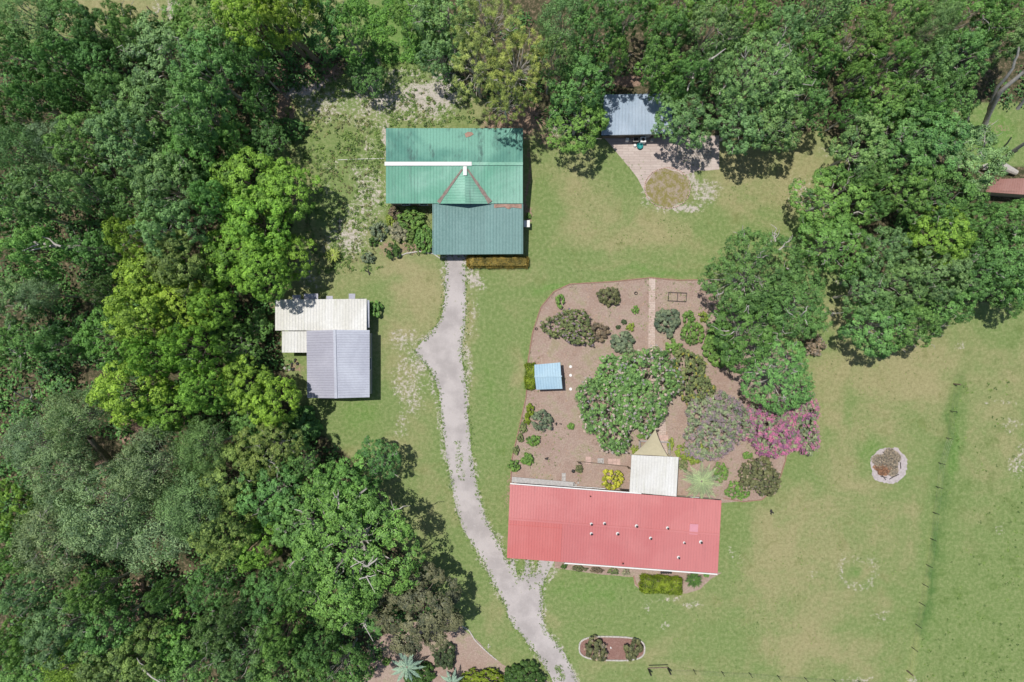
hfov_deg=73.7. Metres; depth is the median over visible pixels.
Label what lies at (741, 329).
oak tree
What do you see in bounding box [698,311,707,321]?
shrub
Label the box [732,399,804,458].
flowering tree
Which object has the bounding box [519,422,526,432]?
shrub
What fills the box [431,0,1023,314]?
undergrowth
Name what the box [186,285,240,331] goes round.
broadleaf tree
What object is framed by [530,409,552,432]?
shrub
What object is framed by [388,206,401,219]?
shrub
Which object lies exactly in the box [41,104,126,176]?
oak tree
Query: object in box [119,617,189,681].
broadleaf tree
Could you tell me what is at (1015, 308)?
oak tree
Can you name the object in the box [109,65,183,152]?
oak tree
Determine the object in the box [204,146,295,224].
broadleaf tree
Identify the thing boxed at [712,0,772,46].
oak tree
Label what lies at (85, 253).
oak tree
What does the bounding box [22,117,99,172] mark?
mossy oak tree
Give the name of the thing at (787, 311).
bare trunk
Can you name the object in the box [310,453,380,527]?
broadleaf tree
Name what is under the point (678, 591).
hedge
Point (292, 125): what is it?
shrub
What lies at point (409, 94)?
weeds
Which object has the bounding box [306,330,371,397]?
garage
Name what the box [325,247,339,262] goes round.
cycad
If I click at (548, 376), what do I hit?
garden shed
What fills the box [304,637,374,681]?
oak tree
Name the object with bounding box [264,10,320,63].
bare trunk
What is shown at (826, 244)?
oak tree
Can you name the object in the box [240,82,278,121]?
oak tree
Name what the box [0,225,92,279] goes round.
broadleaf tree
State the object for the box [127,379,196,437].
broadleaf tree
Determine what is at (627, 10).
oak tree
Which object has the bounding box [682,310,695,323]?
shrub
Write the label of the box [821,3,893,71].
oak tree
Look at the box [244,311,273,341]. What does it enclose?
oak tree
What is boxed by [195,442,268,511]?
broadleaf tree
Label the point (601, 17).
oak tree
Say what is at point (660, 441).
fence
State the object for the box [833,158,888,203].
oak tree
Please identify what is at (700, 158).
grid paving
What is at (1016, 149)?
bare trunk
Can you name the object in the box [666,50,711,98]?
oak tree
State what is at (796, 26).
oak tree
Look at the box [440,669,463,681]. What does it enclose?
palm
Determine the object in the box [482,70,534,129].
pine tree
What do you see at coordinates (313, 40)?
oak tree
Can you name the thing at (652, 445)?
shade sail
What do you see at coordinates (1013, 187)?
rusty shed
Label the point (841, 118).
oak tree
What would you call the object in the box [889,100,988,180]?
oak tree
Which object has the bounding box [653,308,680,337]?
shrub
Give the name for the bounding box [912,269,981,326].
oak tree
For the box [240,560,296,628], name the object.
broadleaf tree
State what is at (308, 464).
oak tree
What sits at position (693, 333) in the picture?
shrub
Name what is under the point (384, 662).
shrub
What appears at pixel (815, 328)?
oak tree
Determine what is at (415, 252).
garden edging
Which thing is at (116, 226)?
oak tree
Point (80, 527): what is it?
mossy oak tree
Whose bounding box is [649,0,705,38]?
oak tree
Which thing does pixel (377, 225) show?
shrub
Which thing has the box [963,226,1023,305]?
oak tree
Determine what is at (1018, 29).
oak tree
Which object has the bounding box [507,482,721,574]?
house
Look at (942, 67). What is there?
oak tree
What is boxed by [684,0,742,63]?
oak tree
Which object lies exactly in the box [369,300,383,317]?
shrub
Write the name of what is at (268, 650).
broadleaf tree
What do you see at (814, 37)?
oak tree
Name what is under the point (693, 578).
cycad
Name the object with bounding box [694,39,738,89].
oak tree
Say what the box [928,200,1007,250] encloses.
oak tree
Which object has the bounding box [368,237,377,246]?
shrub
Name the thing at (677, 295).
bed frame
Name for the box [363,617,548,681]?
mulch bed
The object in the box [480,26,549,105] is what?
pine tree
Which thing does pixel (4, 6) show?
mossy oak tree
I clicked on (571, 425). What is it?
shrub
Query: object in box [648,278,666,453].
garden path
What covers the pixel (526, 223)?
side table
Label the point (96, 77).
oak tree
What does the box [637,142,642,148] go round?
tub
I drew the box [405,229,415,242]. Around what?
shrub
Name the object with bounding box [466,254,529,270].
hedge
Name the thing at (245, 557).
broadleaf tree
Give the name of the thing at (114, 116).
oak tree
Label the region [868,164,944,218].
oak tree
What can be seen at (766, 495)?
garden edging
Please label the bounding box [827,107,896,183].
oak tree
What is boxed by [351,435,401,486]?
oak tree
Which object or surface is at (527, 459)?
shrub
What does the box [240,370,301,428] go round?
broadleaf tree
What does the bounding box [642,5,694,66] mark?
oak tree
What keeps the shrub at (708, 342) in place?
on the garden bed at (554, 352)
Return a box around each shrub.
[273,118,309,141]
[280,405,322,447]
[360,252,375,262]
[365,620,381,639]
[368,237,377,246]
[369,221,388,240]
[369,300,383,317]
[374,651,382,660]
[382,658,390,665]
[384,243,400,258]
[385,213,394,226]
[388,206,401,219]
[388,221,407,241]
[397,205,425,230]
[403,661,436,681]
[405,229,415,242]
[414,225,433,252]
[431,642,455,669]
[459,667,503,681]
[503,660,546,681]
[507,460,519,471]
[512,445,518,455]
[517,433,523,441]
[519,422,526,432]
[520,452,533,465]
[523,413,530,424]
[526,403,533,415]
[526,435,539,446]
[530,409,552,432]
[555,294,564,308]
[567,423,574,429]
[572,565,587,571]
[575,465,583,472]
[584,634,608,661]
[588,322,609,341]
[590,567,604,573]
[596,287,620,307]
[601,469,623,489]
[607,568,618,574]
[610,330,634,353]
[621,569,629,575]
[623,638,642,661]
[625,323,634,331]
[630,445,638,453]
[631,305,638,313]
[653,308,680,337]
[665,338,682,354]
[667,437,673,450]
[674,442,708,464]
[678,459,687,472]
[680,321,704,345]
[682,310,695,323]
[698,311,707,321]
[701,321,742,368]
[713,462,728,482]
[724,481,750,500]
[738,455,781,496]
[742,451,752,458]
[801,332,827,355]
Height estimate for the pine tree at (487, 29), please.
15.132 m
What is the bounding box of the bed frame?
[667,292,686,301]
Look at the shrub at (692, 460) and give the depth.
79.14 m
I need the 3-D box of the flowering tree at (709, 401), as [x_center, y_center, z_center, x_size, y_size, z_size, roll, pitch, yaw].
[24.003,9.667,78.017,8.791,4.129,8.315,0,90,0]
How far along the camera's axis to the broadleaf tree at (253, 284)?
70.90 m
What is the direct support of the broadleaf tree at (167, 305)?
on the ground
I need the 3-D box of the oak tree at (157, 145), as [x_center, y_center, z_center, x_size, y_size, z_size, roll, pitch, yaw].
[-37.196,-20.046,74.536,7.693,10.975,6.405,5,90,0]
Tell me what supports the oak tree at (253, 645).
on the ground
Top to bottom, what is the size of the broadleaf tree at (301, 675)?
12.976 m
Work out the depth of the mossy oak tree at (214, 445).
70.36 m
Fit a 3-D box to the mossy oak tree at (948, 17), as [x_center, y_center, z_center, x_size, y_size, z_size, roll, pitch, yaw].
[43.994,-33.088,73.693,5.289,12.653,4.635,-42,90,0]
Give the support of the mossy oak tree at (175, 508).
on the ground
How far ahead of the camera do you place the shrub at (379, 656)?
79.55 m
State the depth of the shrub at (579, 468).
79.60 m
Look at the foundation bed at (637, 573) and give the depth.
79.99 m
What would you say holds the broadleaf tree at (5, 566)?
on the ground
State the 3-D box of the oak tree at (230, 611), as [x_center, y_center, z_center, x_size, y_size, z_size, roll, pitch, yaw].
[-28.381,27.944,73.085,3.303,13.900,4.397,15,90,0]
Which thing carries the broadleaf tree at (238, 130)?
on the ground
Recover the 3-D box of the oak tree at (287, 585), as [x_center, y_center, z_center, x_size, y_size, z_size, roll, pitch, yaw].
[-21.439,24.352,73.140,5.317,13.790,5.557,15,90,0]
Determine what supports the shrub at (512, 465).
on the garden bed at (554, 352)
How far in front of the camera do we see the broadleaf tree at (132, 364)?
67.00 m
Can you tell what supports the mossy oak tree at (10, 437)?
on the ground
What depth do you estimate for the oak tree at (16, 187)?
69.52 m
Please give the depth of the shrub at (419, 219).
78.87 m
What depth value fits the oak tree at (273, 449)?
70.92 m
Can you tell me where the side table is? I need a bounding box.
[524,220,529,227]
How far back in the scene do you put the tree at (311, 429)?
78.01 m
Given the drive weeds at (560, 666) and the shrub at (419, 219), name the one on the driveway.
the drive weeds at (560, 666)
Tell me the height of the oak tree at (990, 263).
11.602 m
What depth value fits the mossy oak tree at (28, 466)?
69.18 m
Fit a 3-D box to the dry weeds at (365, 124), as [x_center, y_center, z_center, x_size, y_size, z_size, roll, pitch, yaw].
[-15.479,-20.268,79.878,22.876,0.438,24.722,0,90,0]
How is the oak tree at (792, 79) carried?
on the ground
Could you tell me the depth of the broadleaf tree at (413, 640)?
73.19 m
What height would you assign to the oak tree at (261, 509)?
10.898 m
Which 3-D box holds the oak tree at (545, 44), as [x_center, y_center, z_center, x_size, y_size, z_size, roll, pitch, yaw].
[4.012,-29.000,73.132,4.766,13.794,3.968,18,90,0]
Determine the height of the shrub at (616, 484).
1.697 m
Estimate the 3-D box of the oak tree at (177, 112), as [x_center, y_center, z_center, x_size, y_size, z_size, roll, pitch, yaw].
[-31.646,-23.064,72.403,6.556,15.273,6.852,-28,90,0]
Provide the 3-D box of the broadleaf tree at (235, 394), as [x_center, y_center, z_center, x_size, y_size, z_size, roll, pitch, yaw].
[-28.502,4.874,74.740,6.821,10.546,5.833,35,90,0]
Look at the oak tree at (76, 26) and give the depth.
70.64 m
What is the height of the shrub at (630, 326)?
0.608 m
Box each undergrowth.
[0,20,437,681]
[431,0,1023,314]
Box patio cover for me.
[629,454,678,495]
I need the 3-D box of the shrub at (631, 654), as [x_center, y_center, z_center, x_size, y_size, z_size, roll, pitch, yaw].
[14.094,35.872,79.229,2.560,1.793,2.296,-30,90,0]
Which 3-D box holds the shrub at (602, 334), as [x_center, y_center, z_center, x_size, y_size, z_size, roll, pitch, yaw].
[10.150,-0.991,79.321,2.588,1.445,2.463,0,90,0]
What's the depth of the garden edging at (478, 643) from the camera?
79.91 m
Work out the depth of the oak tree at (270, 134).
74.58 m
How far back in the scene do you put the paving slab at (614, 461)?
79.94 m
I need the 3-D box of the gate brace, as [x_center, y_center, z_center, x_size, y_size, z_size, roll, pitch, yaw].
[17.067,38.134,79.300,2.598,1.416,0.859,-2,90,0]
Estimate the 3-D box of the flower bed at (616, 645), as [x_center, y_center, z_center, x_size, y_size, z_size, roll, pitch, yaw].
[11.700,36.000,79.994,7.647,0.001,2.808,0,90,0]
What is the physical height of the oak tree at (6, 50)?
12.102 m
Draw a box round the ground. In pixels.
[0,0,1023,681]
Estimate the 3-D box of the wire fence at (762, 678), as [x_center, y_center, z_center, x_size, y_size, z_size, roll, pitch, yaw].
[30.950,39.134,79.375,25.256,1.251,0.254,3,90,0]
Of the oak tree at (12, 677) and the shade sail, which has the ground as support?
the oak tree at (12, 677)
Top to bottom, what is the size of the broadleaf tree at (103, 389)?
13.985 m
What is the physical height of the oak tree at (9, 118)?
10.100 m
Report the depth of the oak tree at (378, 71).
75.44 m
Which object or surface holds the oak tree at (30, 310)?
on the ground
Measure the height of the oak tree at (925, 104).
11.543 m
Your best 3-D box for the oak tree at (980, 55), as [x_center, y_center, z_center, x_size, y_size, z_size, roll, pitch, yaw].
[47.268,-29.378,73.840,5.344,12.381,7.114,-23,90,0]
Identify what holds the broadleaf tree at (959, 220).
on the ground
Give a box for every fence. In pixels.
[638,440,669,453]
[671,669,859,681]
[906,383,960,675]
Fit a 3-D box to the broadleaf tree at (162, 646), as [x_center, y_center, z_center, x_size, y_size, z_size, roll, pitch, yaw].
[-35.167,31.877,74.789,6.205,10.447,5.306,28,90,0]
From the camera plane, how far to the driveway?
80.00 m
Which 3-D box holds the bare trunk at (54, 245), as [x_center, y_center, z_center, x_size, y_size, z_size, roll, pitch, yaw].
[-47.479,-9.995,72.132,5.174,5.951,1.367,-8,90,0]
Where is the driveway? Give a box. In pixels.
[416,254,577,681]
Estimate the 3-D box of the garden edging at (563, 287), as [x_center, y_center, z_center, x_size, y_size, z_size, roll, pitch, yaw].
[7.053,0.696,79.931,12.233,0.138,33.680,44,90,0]
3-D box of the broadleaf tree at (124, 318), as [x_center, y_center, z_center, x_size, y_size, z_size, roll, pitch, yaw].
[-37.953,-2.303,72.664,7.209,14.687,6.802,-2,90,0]
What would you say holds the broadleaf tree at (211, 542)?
on the ground
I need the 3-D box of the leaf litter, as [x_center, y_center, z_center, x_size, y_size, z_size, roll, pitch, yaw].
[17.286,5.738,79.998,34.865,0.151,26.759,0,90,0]
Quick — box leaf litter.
[511,278,805,493]
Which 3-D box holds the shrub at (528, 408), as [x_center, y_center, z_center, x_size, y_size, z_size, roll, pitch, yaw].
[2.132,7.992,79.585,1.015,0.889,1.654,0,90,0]
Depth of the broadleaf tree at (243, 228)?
70.74 m
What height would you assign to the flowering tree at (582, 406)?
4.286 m
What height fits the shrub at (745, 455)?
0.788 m
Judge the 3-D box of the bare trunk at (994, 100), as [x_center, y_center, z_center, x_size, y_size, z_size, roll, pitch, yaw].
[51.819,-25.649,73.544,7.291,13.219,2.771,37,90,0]
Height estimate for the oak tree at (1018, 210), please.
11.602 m
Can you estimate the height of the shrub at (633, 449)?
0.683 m
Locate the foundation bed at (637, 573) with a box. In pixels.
[554,562,720,593]
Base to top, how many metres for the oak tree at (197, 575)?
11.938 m
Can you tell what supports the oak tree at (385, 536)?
on the ground
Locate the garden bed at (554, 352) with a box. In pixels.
[511,278,804,502]
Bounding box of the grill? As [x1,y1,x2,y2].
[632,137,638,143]
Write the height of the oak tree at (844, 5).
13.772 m
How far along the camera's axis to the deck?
79.55 m
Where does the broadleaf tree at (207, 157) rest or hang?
on the ground
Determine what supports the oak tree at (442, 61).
on the ground
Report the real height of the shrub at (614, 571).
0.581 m
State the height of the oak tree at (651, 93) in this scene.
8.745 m
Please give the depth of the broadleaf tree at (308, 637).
70.54 m
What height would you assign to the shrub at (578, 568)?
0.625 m
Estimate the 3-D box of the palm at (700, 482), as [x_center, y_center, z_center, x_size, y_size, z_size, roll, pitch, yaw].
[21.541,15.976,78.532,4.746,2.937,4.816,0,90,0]
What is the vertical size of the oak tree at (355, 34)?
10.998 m
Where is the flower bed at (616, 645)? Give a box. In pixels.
[580,637,643,659]
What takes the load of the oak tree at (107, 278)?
on the ground
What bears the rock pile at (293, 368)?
on the ground
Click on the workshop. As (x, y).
(309, 312)
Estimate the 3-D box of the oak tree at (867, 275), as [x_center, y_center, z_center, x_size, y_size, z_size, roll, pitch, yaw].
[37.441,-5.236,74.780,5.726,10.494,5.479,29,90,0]
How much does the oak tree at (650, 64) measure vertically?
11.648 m
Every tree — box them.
[0,0,78,54]
[0,21,58,80]
[0,75,89,129]
[0,92,48,131]
[0,121,74,177]
[0,177,71,235]
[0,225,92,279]
[0,272,57,329]
[0,318,55,371]
[0,412,73,471]
[0,478,45,531]
[0,522,53,575]
[0,561,87,618]
[0,611,66,671]
[0,641,75,681]
[4,163,82,221]
[5,498,100,582]
[13,274,82,310]
[16,440,114,516]
[18,592,116,670]
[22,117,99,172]
[24,32,92,87]
[24,324,107,363]
[36,0,109,62]
[36,73,116,121]
[36,386,128,448]
[39,638,110,681]
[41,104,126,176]
[49,164,143,219]
[53,463,156,561]
[61,562,143,617]
[62,596,147,666]
[63,1,137,60]
[63,32,126,84]
[63,231,129,268]
[69,306,139,369]
[72,631,158,681]
[78,68,156,118]
[80,100,163,186]
[80,274,128,306]
[84,357,178,428]
[95,175,160,220]
[97,0,169,64]
[99,482,203,575]
[100,216,156,263]
[101,285,185,348]
[106,423,192,502]
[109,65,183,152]
[112,241,184,308]
[117,9,203,111]
[117,332,192,379]
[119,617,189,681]
[122,119,201,176]
[127,196,215,265]
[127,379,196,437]
[129,152,207,226]
[129,275,213,344]
[138,563,205,613]
[143,229,219,296]
[148,604,212,672]
[150,464,227,543]
[151,636,220,681]
[154,75,240,149]
[157,0,257,68]
[157,115,237,185]
[157,323,231,376]
[166,26,245,108]
[168,415,231,475]
[173,363,240,414]
[184,564,238,617]
[186,179,244,223]
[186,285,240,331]
[187,504,257,571]
[188,599,248,659]
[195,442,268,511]
[196,218,277,290]
[202,623,279,681]
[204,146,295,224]
[210,0,288,60]
[210,354,276,417]
[215,120,253,153]
[215,322,264,372]
[215,579,268,633]
[219,183,291,253]
[225,32,279,90]
[229,243,291,302]
[229,408,282,450]
[229,515,282,572]
[230,456,309,527]
[232,420,304,479]
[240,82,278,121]
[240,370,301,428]
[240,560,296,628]
[242,112,291,159]
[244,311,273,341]
[247,635,317,681]
[249,0,320,54]
[256,606,307,664]
[258,157,323,223]
[266,480,334,558]
[268,233,316,281]
[274,554,330,610]
[282,439,320,481]
[285,473,426,640]
[289,0,348,58]
[289,621,341,672]
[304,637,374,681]
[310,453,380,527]
[314,592,349,634]
[321,0,370,63]
[344,57,387,98]
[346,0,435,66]
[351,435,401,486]
[367,560,463,655]
[388,0,448,40]
[406,0,476,63]
[414,23,463,81]
[446,0,523,64]
[449,24,508,103]
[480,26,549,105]
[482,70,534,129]
[529,34,575,94]
[535,0,586,58]
[545,80,609,154]
[547,49,614,118]
[569,0,622,64]
[574,372,643,455]
[593,353,647,397]
[596,35,631,86]
[606,0,656,42]
[611,344,684,438]
[632,33,689,93]
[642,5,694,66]
[648,70,692,115]
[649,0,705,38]
[650,84,716,149]
[663,347,715,403]
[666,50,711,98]
[682,389,758,461]
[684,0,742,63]
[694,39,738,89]
[697,224,807,321]
[706,292,784,373]
[710,25,815,122]
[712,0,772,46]
[712,86,771,155]
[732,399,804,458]
[738,80,806,152]
[740,333,815,415]
[743,261,843,339]
[756,4,811,61]
[777,383,821,456]
[781,29,842,87]
[781,78,832,125]
[788,163,882,239]
[791,211,877,282]
[793,0,851,47]
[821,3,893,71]
[825,96,874,131]
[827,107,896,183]
[830,59,879,97]
[832,264,896,321]
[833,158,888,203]
[837,290,918,358]
[844,223,912,272]
[847,190,892,225]
[848,71,920,126]
[851,31,923,91]
[853,0,933,55]
[859,100,941,189]
[862,250,935,312]
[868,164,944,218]
[878,293,949,348]
[885,37,961,95]
[887,0,965,59]
[887,79,953,129]
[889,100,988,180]
[894,245,978,304]
[897,164,989,229]
[901,201,977,268]
[904,69,979,135]
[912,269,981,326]
[916,21,999,93]
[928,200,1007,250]
[929,118,1013,200]
[930,0,1015,51]
[932,243,1008,300]
[954,0,1023,57]
[963,18,1023,69]
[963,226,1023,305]
[976,225,1023,282]
[977,198,1023,243]
[977,270,1023,318]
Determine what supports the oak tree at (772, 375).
on the garden bed at (554, 352)
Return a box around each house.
[385,128,522,254]
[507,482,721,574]
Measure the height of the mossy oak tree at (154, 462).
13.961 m
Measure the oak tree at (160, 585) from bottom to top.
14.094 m
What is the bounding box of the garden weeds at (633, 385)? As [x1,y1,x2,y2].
[522,279,803,499]
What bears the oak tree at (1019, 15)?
on the ground
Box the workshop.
[275,294,368,352]
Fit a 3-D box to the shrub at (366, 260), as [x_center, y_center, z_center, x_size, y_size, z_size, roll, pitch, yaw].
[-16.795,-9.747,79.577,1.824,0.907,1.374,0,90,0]
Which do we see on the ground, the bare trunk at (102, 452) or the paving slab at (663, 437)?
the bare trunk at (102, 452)
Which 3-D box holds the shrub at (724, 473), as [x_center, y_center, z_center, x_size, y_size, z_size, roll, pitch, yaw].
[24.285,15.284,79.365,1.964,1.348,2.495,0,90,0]
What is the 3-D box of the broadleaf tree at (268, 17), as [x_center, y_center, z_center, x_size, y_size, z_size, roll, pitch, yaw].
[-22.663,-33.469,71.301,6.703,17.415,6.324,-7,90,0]
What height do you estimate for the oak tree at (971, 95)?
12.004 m
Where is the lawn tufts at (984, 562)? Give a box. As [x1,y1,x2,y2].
[920,380,1023,681]
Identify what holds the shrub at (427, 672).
on the mulch bed at (470, 652)
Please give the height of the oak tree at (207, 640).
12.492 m
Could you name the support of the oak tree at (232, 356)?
on the ground
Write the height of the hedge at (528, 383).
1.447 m
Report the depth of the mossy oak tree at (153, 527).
70.57 m
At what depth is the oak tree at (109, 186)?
69.48 m
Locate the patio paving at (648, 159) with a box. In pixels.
[605,135,718,190]
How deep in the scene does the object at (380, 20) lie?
79.69 m
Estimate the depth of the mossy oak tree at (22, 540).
69.95 m
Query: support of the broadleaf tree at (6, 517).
on the ground
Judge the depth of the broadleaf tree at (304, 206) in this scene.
71.85 m
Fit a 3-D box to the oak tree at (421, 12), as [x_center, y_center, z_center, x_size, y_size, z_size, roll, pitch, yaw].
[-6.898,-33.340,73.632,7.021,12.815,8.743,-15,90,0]
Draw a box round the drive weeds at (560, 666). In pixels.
[455,440,565,680]
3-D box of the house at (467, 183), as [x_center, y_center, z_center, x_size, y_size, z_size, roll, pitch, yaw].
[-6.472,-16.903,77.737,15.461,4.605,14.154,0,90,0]
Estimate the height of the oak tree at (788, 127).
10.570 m
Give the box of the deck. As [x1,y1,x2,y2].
[512,477,574,486]
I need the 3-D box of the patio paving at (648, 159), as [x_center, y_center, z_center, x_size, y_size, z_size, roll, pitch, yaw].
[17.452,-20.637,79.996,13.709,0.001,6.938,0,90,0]
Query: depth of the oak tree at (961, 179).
70.14 m
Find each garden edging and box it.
[397,251,439,258]
[462,625,496,659]
[510,277,708,482]
[578,636,644,660]
[724,454,786,501]
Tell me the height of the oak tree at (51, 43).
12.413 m
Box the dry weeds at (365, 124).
[282,63,476,272]
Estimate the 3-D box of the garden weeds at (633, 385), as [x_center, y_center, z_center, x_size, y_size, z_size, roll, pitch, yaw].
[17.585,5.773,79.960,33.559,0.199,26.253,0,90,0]
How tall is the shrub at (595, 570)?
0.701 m
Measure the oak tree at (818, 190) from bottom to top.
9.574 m
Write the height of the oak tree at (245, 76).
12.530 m
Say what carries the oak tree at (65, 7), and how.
on the ground
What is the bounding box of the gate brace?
[647,667,670,675]
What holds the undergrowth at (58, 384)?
on the ground
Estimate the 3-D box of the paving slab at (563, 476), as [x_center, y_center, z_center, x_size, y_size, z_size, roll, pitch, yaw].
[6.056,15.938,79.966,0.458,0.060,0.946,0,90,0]
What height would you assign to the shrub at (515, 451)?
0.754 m
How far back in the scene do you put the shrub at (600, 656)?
78.81 m
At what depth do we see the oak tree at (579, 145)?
73.26 m
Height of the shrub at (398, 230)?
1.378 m
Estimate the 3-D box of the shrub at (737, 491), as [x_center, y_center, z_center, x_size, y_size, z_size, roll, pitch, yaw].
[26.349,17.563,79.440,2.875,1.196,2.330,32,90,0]
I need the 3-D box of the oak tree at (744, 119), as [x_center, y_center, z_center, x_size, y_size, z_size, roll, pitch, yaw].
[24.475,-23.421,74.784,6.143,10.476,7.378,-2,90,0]
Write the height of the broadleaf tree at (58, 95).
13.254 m
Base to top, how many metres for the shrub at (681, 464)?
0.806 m
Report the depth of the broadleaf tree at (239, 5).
67.65 m
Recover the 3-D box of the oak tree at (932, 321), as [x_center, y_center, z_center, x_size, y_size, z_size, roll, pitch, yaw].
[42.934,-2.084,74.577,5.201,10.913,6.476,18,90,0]
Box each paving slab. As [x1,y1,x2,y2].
[562,473,565,480]
[586,457,590,463]
[608,459,619,464]
[659,435,667,439]
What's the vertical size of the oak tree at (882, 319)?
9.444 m
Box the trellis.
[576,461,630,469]
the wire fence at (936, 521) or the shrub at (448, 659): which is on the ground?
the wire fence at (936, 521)
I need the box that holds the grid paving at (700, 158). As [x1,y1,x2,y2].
[677,138,711,167]
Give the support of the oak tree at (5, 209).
on the ground
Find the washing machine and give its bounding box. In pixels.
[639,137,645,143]
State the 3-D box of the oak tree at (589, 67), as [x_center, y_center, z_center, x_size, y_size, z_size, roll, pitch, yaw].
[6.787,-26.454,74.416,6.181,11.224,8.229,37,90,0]
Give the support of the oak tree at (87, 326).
on the ground
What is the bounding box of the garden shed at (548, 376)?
[534,362,562,389]
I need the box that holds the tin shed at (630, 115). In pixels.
[601,94,672,137]
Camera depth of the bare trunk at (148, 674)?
67.65 m
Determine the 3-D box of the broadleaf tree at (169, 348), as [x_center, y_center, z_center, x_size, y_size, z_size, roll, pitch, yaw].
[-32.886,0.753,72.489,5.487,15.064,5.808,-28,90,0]
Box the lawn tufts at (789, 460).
[525,153,947,671]
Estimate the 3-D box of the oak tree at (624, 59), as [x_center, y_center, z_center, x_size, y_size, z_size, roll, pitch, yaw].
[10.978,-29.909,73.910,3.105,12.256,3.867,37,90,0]
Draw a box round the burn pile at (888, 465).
[870,447,907,483]
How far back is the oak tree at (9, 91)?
69.42 m
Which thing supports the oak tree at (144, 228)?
on the ground
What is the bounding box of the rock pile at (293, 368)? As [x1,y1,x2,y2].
[287,358,298,370]
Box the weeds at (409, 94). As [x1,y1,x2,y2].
[280,62,475,274]
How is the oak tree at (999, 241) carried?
on the ground
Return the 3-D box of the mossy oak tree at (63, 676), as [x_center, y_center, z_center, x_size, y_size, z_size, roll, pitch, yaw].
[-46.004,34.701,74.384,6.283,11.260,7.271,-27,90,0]
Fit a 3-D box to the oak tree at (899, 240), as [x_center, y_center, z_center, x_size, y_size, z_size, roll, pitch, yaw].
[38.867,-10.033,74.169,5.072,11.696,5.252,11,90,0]
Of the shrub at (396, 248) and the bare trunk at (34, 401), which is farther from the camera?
the shrub at (396, 248)
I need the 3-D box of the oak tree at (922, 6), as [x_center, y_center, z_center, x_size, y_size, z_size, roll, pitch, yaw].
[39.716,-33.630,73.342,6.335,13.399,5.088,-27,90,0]
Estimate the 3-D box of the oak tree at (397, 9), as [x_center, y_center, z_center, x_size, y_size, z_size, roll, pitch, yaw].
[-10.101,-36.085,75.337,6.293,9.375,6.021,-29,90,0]
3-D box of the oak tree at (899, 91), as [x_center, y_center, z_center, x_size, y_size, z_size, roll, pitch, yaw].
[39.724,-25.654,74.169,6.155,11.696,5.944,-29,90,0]
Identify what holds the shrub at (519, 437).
on the garden bed at (554, 352)
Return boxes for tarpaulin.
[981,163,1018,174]
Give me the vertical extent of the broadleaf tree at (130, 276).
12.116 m
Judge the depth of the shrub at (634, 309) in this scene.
79.55 m
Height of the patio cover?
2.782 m
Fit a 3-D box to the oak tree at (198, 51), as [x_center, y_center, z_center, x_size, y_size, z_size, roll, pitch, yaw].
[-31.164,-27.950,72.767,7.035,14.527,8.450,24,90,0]
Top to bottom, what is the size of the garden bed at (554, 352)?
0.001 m
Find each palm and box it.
[391,653,425,681]
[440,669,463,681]
[682,462,718,497]
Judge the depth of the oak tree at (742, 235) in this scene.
71.52 m
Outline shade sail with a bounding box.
[633,430,667,455]
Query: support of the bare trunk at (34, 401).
on the undergrowth at (58, 384)
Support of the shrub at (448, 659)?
on the mulch bed at (470, 652)
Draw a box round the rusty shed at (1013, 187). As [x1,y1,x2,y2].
[976,178,1023,197]
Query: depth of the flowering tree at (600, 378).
77.35 m
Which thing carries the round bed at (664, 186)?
on the ground
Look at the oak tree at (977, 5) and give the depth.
69.39 m
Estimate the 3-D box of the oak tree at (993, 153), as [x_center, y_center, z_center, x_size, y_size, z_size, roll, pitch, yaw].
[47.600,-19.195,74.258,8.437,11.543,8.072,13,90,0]
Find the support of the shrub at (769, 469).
on the garden bed at (554, 352)
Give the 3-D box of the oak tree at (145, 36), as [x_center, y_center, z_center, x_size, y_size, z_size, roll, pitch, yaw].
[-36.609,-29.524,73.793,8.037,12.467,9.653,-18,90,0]
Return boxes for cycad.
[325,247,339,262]
[686,573,701,587]
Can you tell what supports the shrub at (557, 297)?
on the garden bed at (554, 352)
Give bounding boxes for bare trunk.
[11,387,48,410]
[22,236,102,252]
[87,435,116,467]
[137,658,159,681]
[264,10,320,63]
[323,543,377,591]
[687,48,729,94]
[744,305,807,324]
[961,47,1023,135]
[992,137,1023,165]
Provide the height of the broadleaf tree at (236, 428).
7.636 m
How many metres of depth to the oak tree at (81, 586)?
69.42 m
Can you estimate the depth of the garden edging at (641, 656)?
79.88 m
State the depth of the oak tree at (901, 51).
69.67 m
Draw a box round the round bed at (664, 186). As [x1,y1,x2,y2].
[644,167,690,208]
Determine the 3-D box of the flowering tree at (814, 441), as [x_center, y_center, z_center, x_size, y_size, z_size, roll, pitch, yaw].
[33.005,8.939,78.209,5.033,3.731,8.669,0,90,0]
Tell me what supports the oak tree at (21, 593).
on the ground
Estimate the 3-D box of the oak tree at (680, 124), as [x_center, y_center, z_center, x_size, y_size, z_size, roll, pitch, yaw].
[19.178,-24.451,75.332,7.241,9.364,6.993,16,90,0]
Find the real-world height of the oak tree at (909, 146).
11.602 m
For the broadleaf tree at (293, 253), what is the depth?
74.18 m
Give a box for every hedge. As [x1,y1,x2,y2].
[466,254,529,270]
[523,362,535,390]
[638,573,683,596]
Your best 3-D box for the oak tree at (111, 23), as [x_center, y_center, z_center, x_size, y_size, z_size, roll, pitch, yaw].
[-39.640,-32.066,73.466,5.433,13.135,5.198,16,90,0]

